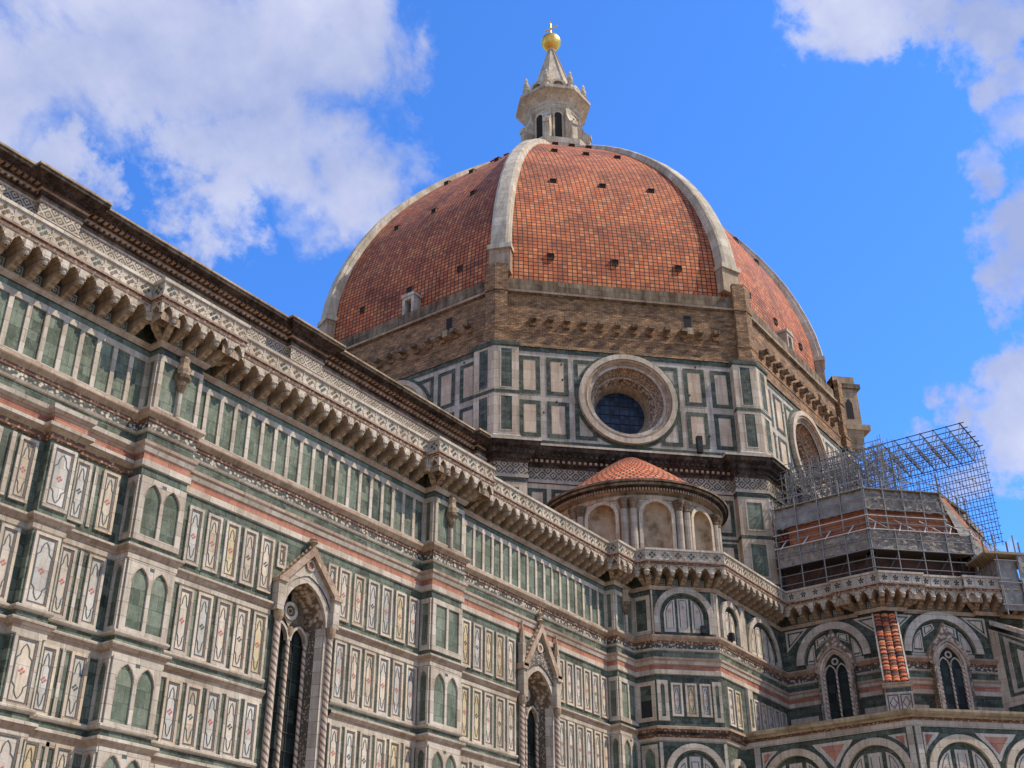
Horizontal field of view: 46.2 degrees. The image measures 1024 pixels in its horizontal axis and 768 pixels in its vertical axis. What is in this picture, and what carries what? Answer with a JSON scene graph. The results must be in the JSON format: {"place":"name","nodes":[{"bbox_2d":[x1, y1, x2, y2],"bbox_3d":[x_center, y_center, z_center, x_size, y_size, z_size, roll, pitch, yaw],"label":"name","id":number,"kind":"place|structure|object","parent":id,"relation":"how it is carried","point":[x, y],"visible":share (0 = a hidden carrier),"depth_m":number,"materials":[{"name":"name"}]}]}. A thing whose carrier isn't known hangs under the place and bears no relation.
{"place":"outdoors","nodes":[
{"label":"outdoors","id":0,"kind":"place"},
{"bbox_2d":[0,0,1023,579],"label":"sky","id":1,"kind":"structure","parent":0,"point":[870,153],"materials":[{"name":"blue"}]},
{"label":"ground","id":2,"kind":"structure","parent":0,"visible":0},
{"bbox_2d":[0,22,1023,767],"bbox_3d":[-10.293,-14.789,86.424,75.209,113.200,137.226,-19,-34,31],"label":"cathedral","id":3,"kind":"structure","parent":2,"relation":"on","point":[446,484],"depth_m":70.22,"materials":[{"name":"green stone"}]},
{"bbox_2d":[260,537,342,767],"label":"gothic window","id":4,"kind":"structure","parent":3,"relation":"in","point":[305,627],"depth_m":53.53,"materials":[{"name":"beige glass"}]},
{"bbox_2d":[397,380,427,399],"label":"oculus window","id":5,"kind":"structure","parent":3,"relation":"in","point":[412,386],"depth_m":98.20,"materials":[{"name":"beige stone"}]},
{"bbox_2d":[517,610,562,767],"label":"gothic window","id":6,"kind":"structure","parent":3,"relation":"in","point":[539,698],"depth_m":67.66,"materials":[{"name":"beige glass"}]},
{"bbox_2d":[578,354,677,445],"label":"oculus window","id":7,"kind":"structure","parent":3,"relation":"in","point":[626,400],"depth_m":96.10,"materials":[{"name":"beige stone"}]},
{"bbox_2d":[696,435,703,453],"bbox_3d":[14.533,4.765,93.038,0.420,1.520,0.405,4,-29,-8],"label":"floodlight","id":8,"kind":"object","parent":3,"relation":"attached to","point":[699,444],"visible":1,"depth_m":92.89,"materials":[{"name":"black metal"}]},
{"bbox_2d":[700,625,706,635],"bbox_3d":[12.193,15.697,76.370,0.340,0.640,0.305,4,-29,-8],"label":"floodlight","id":9,"kind":"object","parent":3,"relation":"attached to","point":[703,629],"visible":1,"depth_m":76.28,"materials":[{"name":"black metal"}]},
{"bbox_2d":[728,632,734,642],"bbox_3d":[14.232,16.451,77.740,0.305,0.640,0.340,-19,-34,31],"label":"floodlight","id":10,"kind":"object","parent":3,"relation":"attached to","point":[731,635],"visible":1,"depth_m":77.65,"materials":[{"name":"black metal"}]},
{"bbox_2d":[789,411,830,497],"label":"oculus window","id":11,"kind":"structure","parent":3,"relation":"in","point":[803,445],"depth_m":105.93,"materials":[{"name":"beige stone"}]},
{"bbox_2d":[815,629,863,738],"bbox_3d":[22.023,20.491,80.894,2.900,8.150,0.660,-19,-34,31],"label":"lancet window","id":12,"kind":"structure","parent":3,"relation":"in","point":[835,669],"depth_m":81.00,"materials":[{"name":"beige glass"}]},
{"bbox_2d":[769,470,998,590],"bbox_3d":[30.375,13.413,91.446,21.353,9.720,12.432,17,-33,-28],"label":"scaffolding","id":13,"kind":"object","parent":3,"relation":"attached to","point":[927,535],"visible":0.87,"depth_m":86.84,"materials":[{"name":"grey metal"}]},
{"bbox_2d":[775,422,1003,547],"bbox_3d":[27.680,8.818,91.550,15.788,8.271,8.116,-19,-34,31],"label":"lattice roof frame","id":14,"kind":"object","parent":3,"relation":"attached to","point":[833,473],"visible":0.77,"depth_m":91.32,"materials":[{"name":"grey metal"}]},
{"bbox_2d":[926,621,977,709],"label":"lancet window","id":15,"kind":"structure","parent":3,"relation":"in","point":[953,687],"depth_m":79.73,"materials":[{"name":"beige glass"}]},
{"bbox_2d":[966,534,1023,614],"bbox_3d":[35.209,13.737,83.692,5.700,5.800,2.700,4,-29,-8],"label":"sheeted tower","id":16,"kind":"structure","parent":3,"relation":"on","point":[996,563],"depth_m":82.91,"materials":[{"name":"grey wood"}]}
]}

